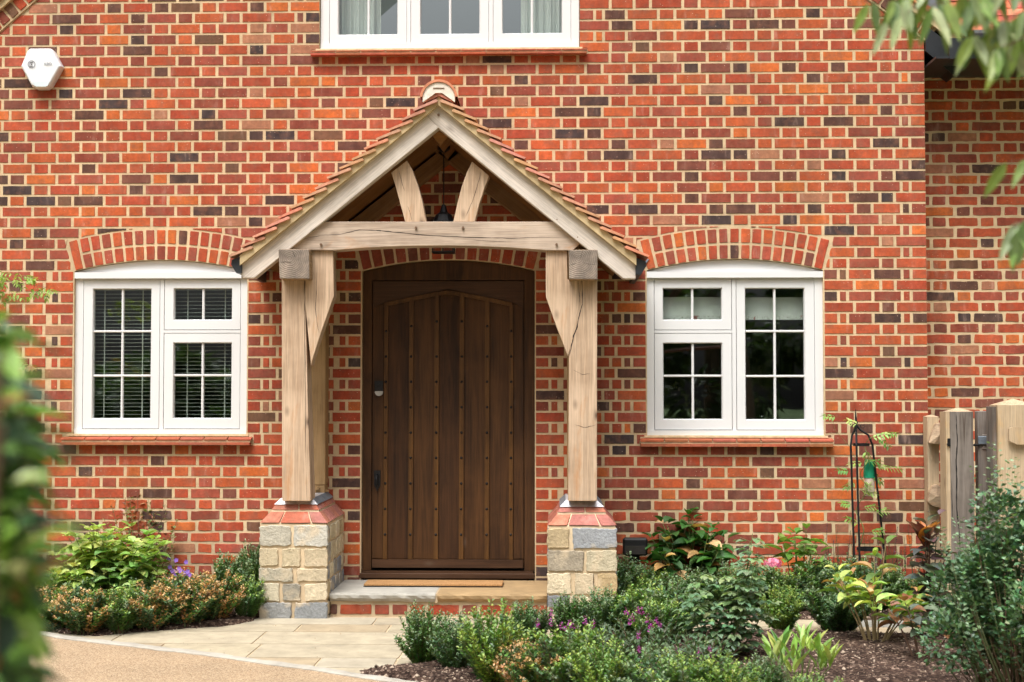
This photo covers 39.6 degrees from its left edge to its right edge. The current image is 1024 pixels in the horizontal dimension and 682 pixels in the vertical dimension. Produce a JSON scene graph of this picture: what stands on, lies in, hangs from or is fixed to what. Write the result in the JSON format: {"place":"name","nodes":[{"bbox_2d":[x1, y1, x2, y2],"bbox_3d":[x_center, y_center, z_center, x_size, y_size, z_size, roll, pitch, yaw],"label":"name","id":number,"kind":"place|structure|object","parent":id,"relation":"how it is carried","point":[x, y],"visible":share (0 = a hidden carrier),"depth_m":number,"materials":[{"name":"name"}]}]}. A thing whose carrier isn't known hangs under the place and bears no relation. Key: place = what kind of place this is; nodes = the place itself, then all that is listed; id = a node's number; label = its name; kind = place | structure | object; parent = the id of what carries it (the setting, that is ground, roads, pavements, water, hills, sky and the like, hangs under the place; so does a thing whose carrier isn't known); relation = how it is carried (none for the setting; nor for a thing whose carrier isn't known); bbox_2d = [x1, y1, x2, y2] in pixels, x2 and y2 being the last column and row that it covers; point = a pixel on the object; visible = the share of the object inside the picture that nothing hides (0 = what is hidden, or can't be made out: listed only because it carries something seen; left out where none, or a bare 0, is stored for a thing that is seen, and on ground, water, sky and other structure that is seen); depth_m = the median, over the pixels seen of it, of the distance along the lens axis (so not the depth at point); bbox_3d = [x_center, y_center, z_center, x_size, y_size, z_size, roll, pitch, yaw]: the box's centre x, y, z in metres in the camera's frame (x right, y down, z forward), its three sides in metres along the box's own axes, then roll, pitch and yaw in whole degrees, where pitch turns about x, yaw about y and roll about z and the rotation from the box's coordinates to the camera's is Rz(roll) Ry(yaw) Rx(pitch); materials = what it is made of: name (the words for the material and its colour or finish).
{"place":"outdoors","nodes":[
{"label":"outdoors","id":0,"kind":"place"},
{"bbox_2d":[0,271,58,372],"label":"climbing plant","id":1,"kind":"object","parent":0,"point":[29,298],"visible":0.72,"depth_m":8.81,"materials":[{"name":"green plant"}]},
{"bbox_2d":[43,608,258,635],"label":"soil","id":2,"kind":"structure","parent":0,"point":[232,619],"depth_m":8.77,"materials":[{"name":"brown soil"}]},
{"bbox_2d":[38,570,72,602],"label":"box shrub","id":3,"kind":"object","parent":2,"relation":"on","point":[58,588],"visible":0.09,"depth_m":8.90,"materials":[{"name":"green plant"}]},
{"bbox_2d":[39,584,88,631],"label":"box shrub","id":4,"kind":"object","parent":2,"relation":"on","point":[50,620],"visible":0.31,"depth_m":8.65,"materials":[{"name":"green plant"}]},
{"bbox_2d":[52,569,106,603],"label":"box shrub","id":5,"kind":"object","parent":2,"relation":"on","point":[78,590],"visible":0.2,"depth_m":9.04,"materials":[{"name":"green plant"}]},
{"bbox_2d":[48,588,119,634],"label":"box shrub","id":6,"kind":"object","parent":2,"relation":"on","point":[83,621],"visible":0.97,"depth_m":8.49,"materials":[{"name":"green plant"}]},
{"bbox_2d":[48,521,172,596],"bbox_3d":[-2.665,1.494,9.392,0.864,0.602,0.812,0,-2,2],"label":"hydrangea","id":7,"kind":"object","parent":2,"relation":"on","point":[102,560],"visible":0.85,"depth_m":9.25,"materials":[{"name":"green plant"}]},
{"bbox_2d":[85,581,150,633],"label":"box shrub","id":8,"kind":"object","parent":2,"relation":"on","point":[123,620],"visible":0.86,"depth_m":8.54,"materials":[{"name":"green plant"}]},
{"bbox_2d":[110,571,163,605],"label":"box shrub","id":9,"kind":"object","parent":2,"relation":"on","point":[148,585],"visible":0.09,"depth_m":9.15,"materials":[{"name":"green plant"}]},
{"bbox_2d":[96,493,177,577],"bbox_3d":[-2.590,1.436,9.910,0.585,0.754,0.533,0,-2,2],"label":"withered shrub","id":10,"kind":"object","parent":2,"relation":"on","point":[146,527],"visible":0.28,"depth_m":9.84,"materials":[{"name":"brown plant"}]},
{"bbox_2d":[119,581,189,631],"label":"box shrub","id":11,"kind":"object","parent":2,"relation":"on","point":[155,616],"visible":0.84,"depth_m":8.66,"materials":[{"name":"green plant"}]},
{"bbox_2d":[133,555,203,585],"bbox_3d":[-2.228,1.603,9.507,0.607,0.391,0.584,1,-3,-35],"label":"cranesbill","id":12,"kind":"object","parent":2,"relation":"on","point":[179,569],"visible":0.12,"depth_m":9.40,"materials":[{"name":"purple plant"}]},
{"bbox_2d":[148,567,225,626],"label":"box shrub","id":13,"kind":"object","parent":2,"relation":"on","point":[190,612],"visible":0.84,"depth_m":8.79,"materials":[{"name":"green plant"}]},
{"bbox_2d":[184,569,245,619],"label":"box shrub","id":14,"kind":"object","parent":2,"relation":"on","point":[220,610],"visible":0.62,"depth_m":8.94,"materials":[{"name":"green plant"}]},
{"bbox_2d":[203,548,252,586],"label":"box shrub","id":15,"kind":"object","parent":2,"relation":"on","point":[220,570],"visible":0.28,"depth_m":9.48,"materials":[{"name":"green plant"}]},
{"bbox_2d":[229,571,268,617],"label":"box shrub","id":16,"kind":"object","parent":2,"relation":"on","point":[250,604],"visible":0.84,"depth_m":9.08,"materials":[{"name":"green plant"}]},
{"bbox_2d":[241,538,260,584],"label":"box shrub","id":17,"kind":"object","parent":2,"relation":"on","point":[254,557],"visible":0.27,"depth_m":9.69,"materials":[{"name":"green plant"}]},
{"bbox_2d":[21,635,382,681],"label":"gravel drive","id":18,"kind":"structure","parent":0,"point":[77,661],"depth_m":7.45,"materials":[{"name":"stone"}]},
{"bbox_2d":[0,298,91,681],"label":"hedge","id":19,"kind":"object","parent":18,"relation":"on","point":[24,475],"visible":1,"depth_m":1.34,"materials":[{"name":"green plant"}]},
{"bbox_2d":[853,0,1023,273],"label":"overhanging tree","id":20,"kind":"object","parent":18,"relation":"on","point":[1005,38],"visible":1,"depth_m":2.77,"materials":[{"name":"green plant"}]},
{"bbox_2d":[44,616,939,672],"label":"path","id":21,"kind":"structure","parent":0,"point":[396,661],"depth_m":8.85,"materials":[{"name":"beige stone"}]},
{"bbox_2d":[44,632,415,681],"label":"kerb","id":22,"kind":"structure","parent":21,"relation":"on","point":[245,659],"depth_m":7.73,"materials":[{"name":"stone"}]},
{"bbox_2d":[329,580,546,617],"bbox_3d":[-0.469,1.740,9.516,1.409,0.191,0.672,0,-2,2],"label":"door step","id":23,"kind":"object","parent":21,"relation":"on","point":[352,598],"depth_m":9.22,"materials":[{"name":"stone"}]},
{"bbox_2d":[363,580,503,586],"bbox_3d":[-0.525,1.637,9.604,0.932,0.021,0.214,0,-2,2],"label":"doormat","id":24,"kind":"object","parent":23,"relation":"on","point":[433,583],"visible":1,"depth_m":9.52,"materials":[{"name":"brown fabric"}]},
{"bbox_2d":[228,79,648,617],"bbox_3d":[-0.467,0.089,9.495,2.820,3.510,0.854,0,-2,2],"label":"timber porch","id":25,"kind":"object","parent":21,"relation":"on","point":[302,244],"visible":0.92,"depth_m":9.19,"materials":[{"name":"brown wood"}]},
{"bbox_2d":[432,145,454,253],"bbox_3d":[-0.459,-0.971,9.561,0.156,0.761,0.156,0,-2,2],"label":"hanging lantern","id":26,"kind":"object","parent":25,"relation":"hanging from","point":[443,215],"visible":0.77,"depth_m":9.52,"materials":[{"name":"black metal"}]},
{"bbox_2d":[52,604,1020,681],"bbox_3d":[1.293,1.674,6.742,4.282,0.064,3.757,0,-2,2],"label":"soil","id":27,"kind":"structure","parent":0,"point":[855,638],"depth_m":7.37,"materials":[{"name":"brown soil"}]},
{"bbox_2d":[394,599,447,662],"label":"box shrub","id":28,"kind":"object","parent":27,"relation":"on","point":[417,629],"visible":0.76,"depth_m":7.49,"materials":[{"name":"green plant"}]},
{"bbox_2d":[424,609,486,667],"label":"box shrub","id":29,"kind":"object","parent":27,"relation":"on","point":[446,652],"visible":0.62,"depth_m":7.29,"materials":[{"name":"green plant"}]},
{"bbox_2d":[456,597,534,681],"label":"box shrub","id":30,"kind":"object","parent":27,"relation":"on","point":[481,649],"visible":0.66,"depth_m":6.94,"materials":[{"name":"green plant"}]},
{"bbox_2d":[489,638,563,681],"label":"box shrub","id":31,"kind":"object","parent":27,"relation":"on","point":[516,668],"visible":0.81,"depth_m":6.71,"materials":[{"name":"green plant"}]},
{"bbox_2d":[506,596,554,642],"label":"box shrub","id":32,"kind":"object","parent":27,"relation":"on","point":[530,616],"visible":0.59,"depth_m":8.07,"materials":[{"name":"green plant"}]},
{"bbox_2d":[522,617,610,681],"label":"box shrub","id":33,"kind":"object","parent":27,"relation":"on","point":[567,651],"visible":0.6,"depth_m":6.68,"materials":[{"name":"green plant"}]},
{"bbox_2d":[545,590,592,636],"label":"box shrub","id":34,"kind":"object","parent":27,"relation":"on","point":[568,611],"visible":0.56,"depth_m":8.16,"materials":[{"name":"green plant"}]},
{"bbox_2d":[535,608,638,661],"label":"flowering perennial","id":35,"kind":"object","parent":27,"relation":"on","point":[573,627],"visible":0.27,"depth_m":7.43,"materials":[{"name":"green plant"}]},
{"bbox_2d":[570,634,641,681],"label":"box shrub","id":36,"kind":"object","parent":27,"relation":"on","point":[602,670],"visible":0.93,"depth_m":6.42,"materials":[{"name":"green plant"}]},
{"bbox_2d":[579,584,637,637],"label":"box shrub","id":37,"kind":"object","parent":27,"relation":"on","point":[601,615],"visible":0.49,"depth_m":8.18,"materials":[{"name":"green plant"}]},
{"bbox_2d":[597,579,676,636],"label":"box shrub","id":38,"kind":"object","parent":27,"relation":"on","point":[629,603],"visible":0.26,"depth_m":8.21,"materials":[{"name":"green plant"}]},
{"bbox_2d":[600,607,685,658],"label":"flowering perennial","id":39,"kind":"object","parent":27,"relation":"on","point":[636,643],"visible":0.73,"depth_m":7.55,"materials":[{"name":"green plant"}]},
{"bbox_2d":[608,642,677,681],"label":"box shrub","id":40,"kind":"object","parent":27,"relation":"on","point":[630,675],"visible":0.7,"depth_m":6.39,"materials":[{"name":"green plant"}]},
{"bbox_2d":[623,593,692,643],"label":"box shrub","id":41,"kind":"object","parent":27,"relation":"on","point":[659,613],"visible":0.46,"depth_m":7.97,"materials":[{"name":"green plant"}]},
{"bbox_2d":[640,576,712,633],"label":"box shrub","id":42,"kind":"object","parent":27,"relation":"on","point":[672,591],"visible":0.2,"depth_m":8.35,"materials":[{"name":"green plant"}]},
{"bbox_2d":[636,646,724,681],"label":"box shrub","id":43,"kind":"object","parent":27,"relation":"on","point":[686,673],"visible":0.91,"depth_m":6.26,"materials":[{"name":"green plant"}]},
{"bbox_2d":[636,630,745,671],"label":"flowering perennial","id":44,"kind":"object","parent":27,"relation":"on","point":[693,646],"visible":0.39,"depth_m":7.05,"materials":[{"name":"green plant"}]},
{"bbox_2d":[691,649,763,681],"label":"box shrub","id":45,"kind":"object","parent":27,"relation":"on","point":[729,668],"visible":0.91,"depth_m":6.24,"materials":[{"name":"green plant"}]},
{"bbox_2d":[673,533,782,657],"bbox_3d":[1.156,1.398,7.617,0.620,0.712,0.451,0,-2,2],"label":"rose bush","id":46,"kind":"object","parent":27,"relation":"on","point":[740,613],"visible":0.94,"depth_m":7.56,"materials":[{"name":"green plant"}]},
{"bbox_2d":[742,649,789,681],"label":"box shrub","id":47,"kind":"object","parent":27,"relation":"on","point":[768,674],"visible":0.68,"depth_m":6.40,"materials":[{"name":"green plant"}]},
{"bbox_2d":[757,580,804,629],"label":"box shrub","id":48,"kind":"object","parent":27,"relation":"on","point":[787,611],"visible":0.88,"depth_m":8.48,"materials":[{"name":"green plant"}]},
{"bbox_2d":[761,620,842,681],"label":"broad leaved plant","id":49,"kind":"object","parent":27,"relation":"on","point":[825,653],"visible":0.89,"depth_m":6.68,"materials":[{"name":"green plant"}]},
{"bbox_2d":[790,669,843,681],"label":"box shrub","id":50,"kind":"object","parent":27,"relation":"on","point":[803,678],"visible":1,"depth_m":6.25,"materials":[{"name":"green plant"}]},
{"bbox_2d":[799,576,878,631],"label":"box shrub","id":51,"kind":"object","parent":27,"relation":"on","point":[837,617],"visible":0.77,"depth_m":8.46,"materials":[{"name":"green plant"}]},
{"bbox_2d":[816,535,931,641],"bbox_3d":[2.067,1.429,8.092,0.628,0.635,0.485,-1,-2,27],"label":"broad leaved plant","id":52,"kind":"object","parent":27,"relation":"on","point":[846,596],"visible":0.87,"depth_m":8.08,"materials":[{"name":"green plant"}]},
{"bbox_2d":[877,593,954,658],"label":"purple leaved shrub","id":53,"kind":"object","parent":27,"relation":"on","point":[916,621],"visible":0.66,"depth_m":7.53,"materials":[{"name":"green plant"}]},
{"bbox_2d":[903,509,956,632],"bbox_3d":[2.449,1.369,8.291,0.343,0.764,0.339,0,-2,2],"label":"purple leaved shrub","id":54,"kind":"object","parent":27,"relation":"on","point":[923,531],"visible":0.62,"depth_m":8.27,"materials":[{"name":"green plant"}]},
{"bbox_2d":[914,442,1023,681],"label":"evergreen shrub","id":55,"kind":"object","parent":27,"relation":"on","point":[983,610],"visible":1,"depth_m":6.17,"materials":[{"name":"green plant"}]},
{"bbox_2d":[708,604,950,620],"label":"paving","id":56,"kind":"structure","parent":0,"point":[804,613],"depth_m":9.16,"materials":[{"name":"beige stone"}]},
{"bbox_2d":[616,551,654,597],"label":"box shrub","id":57,"kind":"object","parent":56,"relation":"on","point":[626,577],"visible":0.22,"depth_m":9.45,"materials":[{"name":"green plant"}]},
{"bbox_2d":[624,568,679,604],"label":"box shrub","id":58,"kind":"object","parent":56,"relation":"on","point":[655,580],"visible":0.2,"depth_m":9.33,"materials":[{"name":"green plant"}]},
{"bbox_2d":[663,564,714,600],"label":"box shrub","id":59,"kind":"object","parent":56,"relation":"on","point":[688,581],"visible":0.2,"depth_m":9.35,"materials":[{"name":"green plant"}]},
{"bbox_2d":[640,507,739,581],"bbox_3d":[1.212,1.465,9.728,0.694,0.683,0.713,0,-2,2],"label":"hydrangea","id":60,"kind":"object","parent":56,"relation":"on","point":[710,559],"visible":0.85,"depth_m":9.65,"materials":[{"name":"green plant"}]},
{"bbox_2d":[691,558,751,609],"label":"box shrub","id":61,"kind":"object","parent":56,"relation":"on","point":[725,572],"visible":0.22,"depth_m":9.32,"materials":[{"name":"green plant"}]},
{"bbox_2d":[743,561,785,608],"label":"box shrub","id":62,"kind":"object","parent":56,"relation":"on","point":[767,575],"visible":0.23,"depth_m":9.32,"materials":[{"name":"green plant"}]},
{"bbox_2d":[763,558,781,592],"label":"pink flower","id":63,"kind":"object","parent":56,"relation":"on","point":[775,562],"visible":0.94,"depth_m":9.16,"materials":[{"name":"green plant"}]},
{"bbox_2d":[761,566,814,607],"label":"box shrub","id":64,"kind":"object","parent":56,"relation":"on","point":[792,584],"visible":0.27,"depth_m":9.28,"materials":[{"name":"green plant"}]},
{"bbox_2d":[764,523,831,573],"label":"hydrangea","id":65,"kind":"object","parent":56,"relation":"on","point":[802,550],"visible":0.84,"depth_m":9.51,"materials":[{"name":"green plant"}]},
{"bbox_2d":[787,554,858,608],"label":"box shrub","id":66,"kind":"object","parent":56,"relation":"on","point":[816,580],"visible":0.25,"depth_m":9.30,"materials":[{"name":"green plant"}]},
{"bbox_2d":[793,562,861,587],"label":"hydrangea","id":67,"kind":"object","parent":56,"relation":"on","point":[816,570],"visible":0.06,"depth_m":9.50,"materials":[{"name":"green plant"}]},
{"bbox_2d":[817,552,890,607],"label":"box shrub","id":68,"kind":"object","parent":56,"relation":"on","point":[865,569],"visible":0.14,"depth_m":9.27,"materials":[{"name":"green plant"}]},
{"bbox_2d":[850,409,885,570],"bbox_3d":[2.359,1.113,9.483,0.279,1.323,0.154,1,-2,-31],"label":"garden obelisk","id":69,"kind":"object","parent":56,"relation":"on","point":[856,444],"visible":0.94,"depth_m":9.44,"materials":[{"name":"black metal"}]},
{"bbox_2d":[820,414,902,551],"bbox_3d":[2.341,0.949,9.479,0.577,0.927,0.159,0,-2,2],"label":"climbing plant","id":70,"kind":"object","parent":69,"relation":"attached to","point":[848,505],"visible":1,"depth_m":9.48,"materials":[{"name":"green plant"}]},
{"bbox_2d":[863,459,874,495],"bbox_3d":[2.396,0.916,9.532,0.078,0.243,0.080,0,-2,2],"label":"bird feeder","id":71,"kind":"object","parent":69,"relation":"hanging from","point":[868,475],"visible":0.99,"depth_m":9.50,"materials":[{"name":"green plastic"}]},
{"bbox_2d":[825,522,922,583],"bbox_3d":[2.338,1.500,9.518,0.647,0.597,0.626,1,-2,-31],"label":"shrub","id":72,"kind":"object","parent":56,"relation":"on","point":[888,574],"visible":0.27,"depth_m":9.50,"materials":[{"name":"green plant"}]},
{"bbox_2d":[877,567,909,609],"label":"box shrub","id":73,"kind":"object","parent":56,"relation":"on","point":[895,586],"visible":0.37,"depth_m":9.28,"materials":[{"name":"green plant"}]},
{"bbox_2d":[898,567,947,612],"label":"box shrub","id":74,"kind":"object","parent":56,"relation":"on","point":[915,582],"visible":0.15,"depth_m":9.26,"materials":[{"name":"green plant"}]},
{"bbox_2d":[923,415,940,576],"bbox_3d":[2.885,1.161,9.648,0.168,1.320,0.220,0,-2,2],"label":"fence post","id":75,"kind":"object","parent":56,"relation":"on","point":[931,443],"visible":0.56,"depth_m":9.67,"materials":[{"name":"brown wood"}]},
{"bbox_2d":[940,408,974,605],"bbox_3d":[2.930,1.124,9.347,0.181,1.371,0.182,0,-2,2],"label":"gate post","id":76,"kind":"object","parent":56,"relation":"on","point":[957,486],"visible":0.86,"depth_m":9.29,"materials":[{"name":"grey wood"}]},
{"bbox_2d":[973,411,987,541],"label":"field gate","id":77,"kind":"structure","parent":76,"relation":"attached to","point":[980,444],"depth_m":9.41,"materials":[{"name":"grey wood"}]},
{"bbox_2d":[986,399,1023,612],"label":"fence post","id":78,"kind":"object","parent":56,"relation":"on","point":[1002,417],"visible":0.46,"depth_m":9.17,"materials":[{"name":"brown wood"}]},
{"bbox_2d":[1008,427,1023,508],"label":"fence rail","id":79,"kind":"object","parent":78,"relation":"attached to","point":[1015,435],"visible":0.55,"depth_m":9.13,"materials":[{"name":"brown wood"}]},
{"label":"ground","id":80,"kind":"structure","parent":0,"visible":0},
{"bbox_2d":[0,0,1023,590],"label":"brick house","id":81,"kind":"structure","parent":80,"relation":"on","point":[816,156],"depth_m":9.96,"materials":[{"name":"brick"}]},
{"bbox_2d":[21,49,63,89],"bbox_3d":[-3.317,-1.920,10.043,0.288,0.286,0.078,0,-2,2],"label":"alarm box","id":82,"kind":"object","parent":81,"relation":"attached to","point":[43,69],"visible":1,"depth_m":10.01,"materials":[{"name":"white plastic"}]},
{"bbox_2d":[60,261,252,444],"bbox_3d":[-2.482,0.080,10.005,1.339,1.294,0.153,0,-2,2],"label":"window","id":83,"kind":"structure","parent":81,"relation":"in","point":[163,278],"depth_m":10.02,"materials":[{"name":"white wood"}]},
{"bbox_2d":[94,289,231,417],"bbox_3d":[-2.465,0.062,10.137,1.048,1.033,0.040,0,-2,2],"label":"venetian blind","id":84,"kind":"object","parent":81,"relation":"attached to","point":[142,354],"visible":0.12,"depth_m":10.13,"materials":[{"name":"grey plastic"}]},
{"bbox_2d":[340,0,380,34],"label":"curtain","id":85,"kind":"object","parent":81,"relation":"hanging from","point":[353,17],"visible":0.6,"depth_m":10.24,"materials":[{"name":"fabric"}]},
{"bbox_2d":[372,281,523,567],"bbox_3d":[-0.449,0.579,9.964,1.064,2.006,0.111,0,-2,2],"label":"door","id":86,"kind":"structure","parent":81,"relation":"in","point":[448,405],"depth_m":9.97,"materials":[{"name":"brown wood"}]},
{"bbox_2d":[310,0,586,56],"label":"window","id":87,"kind":"structure","parent":81,"relation":"in","point":[408,40],"depth_m":10.03,"materials":[{"name":"white wood"}]},
{"bbox_2d":[521,0,561,32],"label":"curtain","id":88,"kind":"object","parent":81,"relation":"hanging from","point":[547,16],"visible":0.7,"depth_m":10.19,"materials":[{"name":"fabric"}]},
{"bbox_2d":[623,537,647,561],"bbox_3d":[0.841,1.429,9.746,0.167,0.170,0.173,0,-2,2],"label":"floodlight","id":89,"kind":"object","parent":81,"relation":"attached to","point":[636,546],"visible":0.9,"depth_m":9.66,"materials":[{"name":"black metal"}]},
{"bbox_2d":[663,297,720,319],"bbox_3d":[1.262,-0.228,10.006,0.442,0.161,0.020,0,-2,2],"label":"roman blind","id":90,"kind":"object","parent":81,"relation":"attached to","point":[679,308],"visible":1,"depth_m":10.01,"materials":[{"name":"fabric"}]},
{"bbox_2d":[640,260,833,446],"bbox_3d":[1.550,0.082,9.878,1.325,1.296,0.153,0,-2,2],"label":"window","id":91,"kind":"structure","parent":81,"relation":"in","point":[732,277],"depth_m":9.89,"materials":[{"name":"white wood"}]},
{"bbox_2d":[745,297,802,319],"bbox_3d":[1.832,-0.228,9.988,0.440,0.159,0.020,0,-2,2],"label":"roman blind","id":92,"kind":"object","parent":81,"relation":"attached to","point":[761,308],"visible":1,"depth_m":9.99,"materials":[{"name":"fabric"}]}
]}

